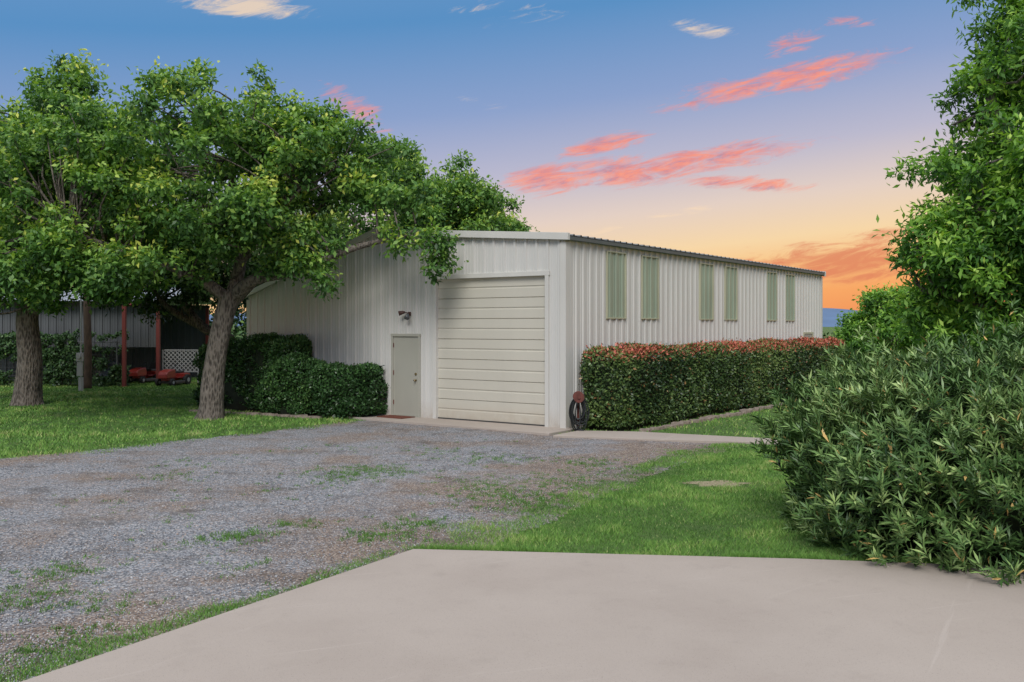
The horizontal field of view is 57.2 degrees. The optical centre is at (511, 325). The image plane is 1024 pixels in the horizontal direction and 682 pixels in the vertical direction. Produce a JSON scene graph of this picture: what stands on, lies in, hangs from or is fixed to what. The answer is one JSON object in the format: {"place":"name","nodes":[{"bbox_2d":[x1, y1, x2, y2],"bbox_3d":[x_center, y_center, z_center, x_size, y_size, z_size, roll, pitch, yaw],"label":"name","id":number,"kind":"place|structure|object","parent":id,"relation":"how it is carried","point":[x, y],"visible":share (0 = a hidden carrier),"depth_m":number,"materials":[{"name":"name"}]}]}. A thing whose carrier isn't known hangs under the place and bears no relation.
{"place":"outdoors","nodes":[
{"label":"outdoors","id":0,"kind":"place"},
{"bbox_2d":[0,327,1019,681],"bbox_3d":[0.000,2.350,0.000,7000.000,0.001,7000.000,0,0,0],"label":"ground","id":1,"kind":"structure","parent":0,"point":[826,330],"depth_m":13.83,"materials":[{"name":"plant"}]},
{"bbox_2d":[1,341,119,383],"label":"wire fence","id":2,"kind":"object","parent":1,"relation":"on","point":[83,375],"visible":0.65,"depth_m":36.40,"materials":[{"name":"metal"}]},
{"bbox_2d":[0,328,130,386],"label":"climbing vine","id":3,"kind":"object","parent":2,"relation":"attached to","point":[50,361],"visible":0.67,"depth_m":36.25,"materials":[{"name":"green plant"}]},
{"bbox_2d":[76,299,83,390],"bbox_3d":[-15.500,0.675,33.733,0.220,3.450,0.295,0,0,0],"label":"meter pedestal","id":4,"kind":"object","parent":1,"relation":"on","point":[80,356],"visible":0.93,"depth_m":33.72,"materials":[{"name":"white paint"}]},
{"bbox_2d":[83,297,91,388],"bbox_3d":[-15.845,-0.199,35.102,0.312,5.304,0.299,0,0,0],"label":"utility pole","id":5,"kind":"object","parent":1,"relation":"on","point":[87,349],"visible":0.65,"depth_m":34.99,"materials":[{"name":"brown wood"}]},
{"bbox_2d":[92,363,99,381],"bbox_3d":[-17.400,1.900,39.200,0.600,0.900,0.600,0,0,0],"label":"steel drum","id":6,"kind":"object","parent":1,"relation":"on","point":[93,368],"visible":0.12,"depth_m":38.94,"materials":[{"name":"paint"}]},
{"bbox_2d":[100,361,114,380],"bbox_3d":[-16.600,1.900,38.600,0.600,0.900,0.600,0,0,0],"label":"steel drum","id":7,"kind":"object","parent":1,"relation":"on","point":[108,369],"visible":0.15,"depth_m":38.35,"materials":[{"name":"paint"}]},
{"bbox_2d":[0,287,216,386],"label":"carport","id":8,"kind":"object","parent":1,"relation":"on","point":[147,343],"visible":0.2,"depth_m":37.32,"materials":[{"name":"red paint"}]},
{"bbox_2d":[0,48,220,405],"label":"oak tree","id":9,"kind":"object","parent":1,"relation":"on","point":[28,387],"visible":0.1,"depth_m":27.64,"materials":[{"name":"green plant"}]},
{"bbox_2d":[127,362,155,383],"bbox_3d":[-15.106,1.927,38.580,0.858,0.844,1.402,0,0,16],"label":"riding mower","id":10,"kind":"object","parent":1,"relation":"on","point":[143,374],"visible":0.78,"depth_m":38.24,"materials":[{"name":"red paint"}]},
{"bbox_2d":[155,364,190,385],"bbox_3d":[-13.355,1.927,36.979,0.858,0.844,1.403,0,0,13],"label":"riding mower","id":11,"kind":"object","parent":1,"relation":"on","point":[172,376],"visible":0.96,"depth_m":36.63,"materials":[{"name":"red paint"}]},
{"bbox_2d":[162,349,198,382],"bbox_3d":[-13.225,1.618,37.500,1.450,1.363,0.042,0,0,0],"label":"lattice panel","id":12,"kind":"object","parent":1,"relation":"on","point":[178,350],"visible":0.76,"depth_m":37.49,"materials":[{"name":"white paint"}]},
{"bbox_2d":[190,343,207,405],"bbox_3d":[-8.426,1.449,27.585,1.850,1.951,1.798,0,0,11],"label":"shrub","id":13,"kind":"object","parent":1,"relation":"on","point":[200,355],"visible":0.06,"depth_m":27.19,"materials":[{"name":"green plant"}]},
{"bbox_2d":[78,187,355,336],"bbox_3d":[-9.774,-1.249,30.797,9.555,7.335,7.068,0,0,-24],"label":"oak tree","id":14,"kind":"object","parent":1,"relation":"on","point":[222,277],"visible":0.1,"depth_m":30.84,"materials":[{"name":"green plant"}]},
{"bbox_2d":[0,56,468,419],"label":"oak tree","id":15,"kind":"object","parent":1,"relation":"on","point":[278,156],"visible":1,"depth_m":22.20,"materials":[{"name":"green plant"}]},
{"bbox_2d":[245,412,261,415],"bbox_3d":[-6.825,2.334,24.759,0.457,0.112,0.309,0,0,19],"label":"edging stone","id":16,"kind":"object","parent":1,"relation":"on","point":[250,413],"visible":0.55,"depth_m":24.68,"materials":[{"name":"stone"}]},
{"bbox_2d":[224,332,312,413],"bbox_3d":[-6.934,1.278,26.037,3.153,2.246,1.836,0,0,36],"label":"tall shrub","id":17,"kind":"object","parent":1,"relation":"on","point":[250,359],"visible":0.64,"depth_m":25.48,"materials":[{"name":"green plant"}]},
{"bbox_2d":[260,413,277,415],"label":"edging stone","id":18,"kind":"object","parent":1,"relation":"on","point":[271,414],"visible":0.66,"depth_m":24.42,"materials":[{"name":"stone"}]},
{"bbox_2d":[277,414,290,416],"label":"edging stone","id":19,"kind":"object","parent":1,"relation":"on","point":[283,415],"visible":0.59,"depth_m":24.23,"materials":[{"name":"stone"}]},
{"bbox_2d":[264,351,325,415],"bbox_3d":[-5.590,1.528,24.674,1.833,1.770,1.572,0,0,17],"label":"shrub","id":20,"kind":"object","parent":1,"relation":"on","point":[295,393],"visible":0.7,"depth_m":24.20,"materials":[{"name":"green plant"}]},
{"bbox_2d":[289,414,307,417],"bbox_3d":[-5.436,2.331,24.045,0.608,0.130,0.356,0,0,31],"label":"edging stone","id":21,"kind":"object","parent":1,"relation":"on","point":[300,416],"visible":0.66,"depth_m":23.91,"materials":[{"name":"stone"}]},
{"bbox_2d":[307,416,322,418],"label":"edging stone","id":22,"kind":"object","parent":1,"relation":"on","point":[315,417],"visible":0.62,"depth_m":23.72,"materials":[{"name":"stone"}]},
{"bbox_2d":[307,361,388,418],"bbox_3d":[-4.131,1.645,24.126,1.968,1.508,1.710,0,0,19],"label":"shrub","id":23,"kind":"object","parent":1,"relation":"on","point":[343,390],"visible":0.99,"depth_m":23.63,"materials":[{"name":"green plant"}]},
{"bbox_2d":[0,420,753,681],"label":"gravel drive","id":24,"kind":"structure","parent":1,"relation":"on","point":[131,519],"depth_m":12.27,"materials":[{"name":"grey gravel"}]},
{"bbox_2d":[309,135,512,239],"bbox_3d":[-4.233,-2.631,38.428,8.501,10.068,6.614,0,0,23],"label":"oak tree","id":25,"kind":"object","parent":1,"relation":"on","point":[461,193],"visible":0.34,"depth_m":37.57,"materials":[{"name":"green plant"}]},
{"bbox_2d":[347,415,574,435],"bbox_3d":[-1.546,2.345,22.414,6.549,0.110,1.150,0,0,36],"label":"concrete apron","id":26,"kind":"object","parent":1,"relation":"on","point":[525,429],"visible":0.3,"depth_m":21.77,"materials":[{"name":"grey concrete"}]},
{"bbox_2d":[377,415,413,418],"bbox_3d":[-2.906,2.279,23.529,0.850,0.018,0.500,0,0,36],"label":"door mat","id":27,"kind":"object","parent":26,"relation":"on","point":[395,416],"depth_m":23.51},
{"bbox_2d":[450,184,539,231],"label":"oak tree","id":28,"kind":"object","parent":1,"relation":"on","point":[518,226],"visible":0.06,"depth_m":40.68,"materials":[{"name":"green plant"}]},
{"bbox_2d":[246,229,825,427],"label":"metal building","id":29,"kind":"structure","parent":1,"relation":"on","point":[506,327],"depth_m":23.41,"materials":[{"name":"metal"}]},
{"bbox_2d":[391,334,420,416],"bbox_3d":[-2.684,1.275,23.799,0.990,2.150,0.145,0,0,36],"label":"door","id":30,"kind":"structure","parent":29,"relation":"in","point":[405,348],"depth_m":23.79,"materials":[{"name":"paint"}]},
{"bbox_2d":[438,276,544,425],"bbox_3d":[-0.511,0.573,22.324,3.260,3.444,0.048,0,0,36],"label":"garage door","id":31,"kind":"structure","parent":29,"relation":"in","point":[491,332],"depth_m":22.29,"materials":[{"name":"beige paint"}]},
{"bbox_2d":[569,391,589,431],"bbox_3d":[1.469,1.905,20.538,0.456,0.930,0.484,0,0,0],"label":"hose reel","id":32,"kind":"object","parent":29,"relation":"attached to","point":[578,398],"visible":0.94,"depth_m":20.55,"materials":[{"name":"black rubber"}]},
{"bbox_2d":[606,251,626,318],"bbox_3d":[2.543,-0.985,22.888,0.045,1.630,0.950,0,0,36],"label":"window","id":33,"kind":"structure","parent":29,"relation":"in","point":[616,262],"depth_m":22.86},
{"bbox_2d":[641,255,658,318],"bbox_3d":[3.577,-0.985,24.338,0.045,1.630,0.950,0,0,36],"label":"window","id":34,"kind":"structure","parent":29,"relation":"in","point":[649,264],"depth_m":24.34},
{"bbox_2d":[699,263,713,319],"bbox_3d":[5.626,-0.985,27.201,0.045,1.630,0.950,0,0,36],"label":"window","id":35,"kind":"structure","parent":29,"relation":"in","point":[706,271],"depth_m":27.24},
{"bbox_2d":[724,266,737,319],"bbox_3d":[6.677,-0.985,28.659,0.045,1.630,0.950,0,0,36],"label":"window","id":36,"kind":"structure","parent":29,"relation":"in","point":[730,273],"depth_m":28.59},
{"bbox_2d":[767,271,776,320],"bbox_3d":[8.699,-0.985,31.495,0.045,1.630,0.950,0,0,36],"label":"window","id":37,"kind":"structure","parent":29,"relation":"in","point":[771,276],"depth_m":31.52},
{"bbox_2d":[786,274,794,320],"bbox_3d":[9.739,-0.985,32.936,0.045,1.630,0.950,0,0,36],"label":"window","id":38,"kind":"structure","parent":29,"relation":"in","point":[790,279],"depth_m":33.03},
{"bbox_2d":[803,332,812,337],"bbox_3d":[10.856,1.290,34.471,0.070,2.120,1.060,0,0,36],"label":"door","id":39,"kind":"structure","parent":29,"relation":"in","point":[807,334],"depth_m":34.45,"materials":[{"name":"paint"}]},
{"bbox_2d":[171,250,950,359],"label":"woodland","id":40,"kind":"object","parent":1,"relation":"on","point":[237,330],"visible":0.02,"depth_m":55.93,"materials":[{"name":"plant"}]},
{"bbox_2d":[639,428,651,431],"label":"edging stone","id":41,"kind":"object","parent":1,"relation":"on","point":[645,429],"visible":0.55,"depth_m":20.80,"materials":[{"name":"stone"}]},
{"bbox_2d":[650,426,663,429],"bbox_3d":[3.283,2.335,21.311,0.233,0.102,0.434,0,0,40],"label":"edging stone","id":42,"kind":"object","parent":1,"relation":"on","point":[657,428],"visible":0.62,"depth_m":21.21,"materials":[{"name":"stone"}]},
{"bbox_2d":[553,430,777,444],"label":"walkway","id":43,"kind":"structure","parent":1,"relation":"on","point":[644,436],"depth_m":19.48,"materials":[{"name":"concrete"}]},
{"bbox_2d":[662,424,675,428],"bbox_3d":[3.616,2.336,21.664,0.278,0.101,0.411,0,0,36],"label":"edging stone","id":44,"kind":"object","parent":1,"relation":"on","point":[669,426],"visible":0.59,"depth_m":21.60,"materials":[{"name":"stone"}]},
{"bbox_2d":[671,422,683,426],"bbox_3d":[3.894,2.333,22.139,0.321,0.117,0.549,0,0,19],"label":"edging stone","id":45,"kind":"object","parent":1,"relation":"on","point":[679,424],"visible":0.55,"depth_m":22.04,"materials":[{"name":"stone"}]},
{"bbox_2d":[689,418,704,422],"bbox_3d":[4.525,2.332,22.984,0.273,0.119,0.509,0,0,40],"label":"edging stone","id":46,"kind":"object","parent":1,"relation":"on","point":[697,420],"visible":0.59,"depth_m":22.88,"materials":[{"name":"stone"}]},
{"bbox_2d":[699,416,713,420],"bbox_3d":[4.821,2.333,23.355,0.342,0.124,0.505,0,0,31],"label":"edging stone","id":47,"kind":"object","parent":1,"relation":"on","point":[710,418],"visible":0.52,"depth_m":23.32,"materials":[{"name":"stone"}]},
{"bbox_2d":[578,334,846,430],"bbox_3d":[6.806,1.346,27.639,1.671,2.127,16.892,0,0,36],"label":"photinia hedge","id":48,"kind":"object","parent":1,"relation":"on","point":[644,385],"visible":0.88,"depth_m":23.41,"materials":[{"name":"green plant"}]},
{"bbox_2d":[683,480,747,486],"bbox_3d":[3.023,2.345,13.997,0.776,0.001,0.797,0,0,43],"label":"dirt patch","id":49,"kind":"object","parent":1,"relation":"on","point":[708,483],"visible":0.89,"depth_m":13.97,"materials":[{"name":"brown soil"}]},
{"bbox_2d":[719,414,730,417],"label":"edging stone","id":50,"kind":"object","parent":1,"relation":"on","point":[725,415],"visible":0.55,"depth_m":24.03,"materials":[{"name":"stone"}]},
{"bbox_2d":[726,412,741,415],"bbox_3d":[5.808,2.331,24.626,0.543,0.127,0.291,0,0,-40],"label":"edging stone","id":51,"kind":"object","parent":1,"relation":"on","point":[736,414],"visible":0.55,"depth_m":24.52,"materials":[{"name":"stone"}]},
{"bbox_2d":[739,409,752,412],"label":"edging stone","id":52,"kind":"object","parent":1,"relation":"on","point":[747,410],"visible":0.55,"depth_m":25.41,"materials":[{"name":"stone"}]},
{"bbox_2d":[749,298,1023,586],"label":"oleander bush","id":53,"kind":"object","parent":1,"relation":"on","point":[923,460],"visible":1,"depth_m":9.32,"materials":[{"name":"green plant"}]},
{"bbox_2d":[830,278,959,365],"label":"mesquite tree","id":54,"kind":"object","parent":1,"relation":"on","point":[872,304],"visible":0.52,"depth_m":41.55,"materials":[{"name":"green plant"}]},
{"bbox_2d":[872,0,1023,356],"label":"pecan tree","id":55,"kind":"object","parent":1,"relation":"on","point":[967,255],"visible":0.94,"depth_m":16.59,"materials":[{"name":"green plant"}]},
{"bbox_2d":[0,0,1021,313],"label":"sky","id":56,"kind":"structure","parent":0,"point":[765,131],"materials":[{"name":"blue"}]},
{"bbox_2d":[21,549,1023,681],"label":"concrete driveway","id":57,"kind":"structure","parent":0,"point":[424,615],"depth_m":7.19,"materials":[{"name":"grey concrete"}]},
{"bbox_2d":[209,308,857,326],"bbox_3d":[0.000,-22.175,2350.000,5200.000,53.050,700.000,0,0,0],"label":"hills","id":58,"kind":"structure","parent":0,"point":[830,317],"depth_m":2150.19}
]}

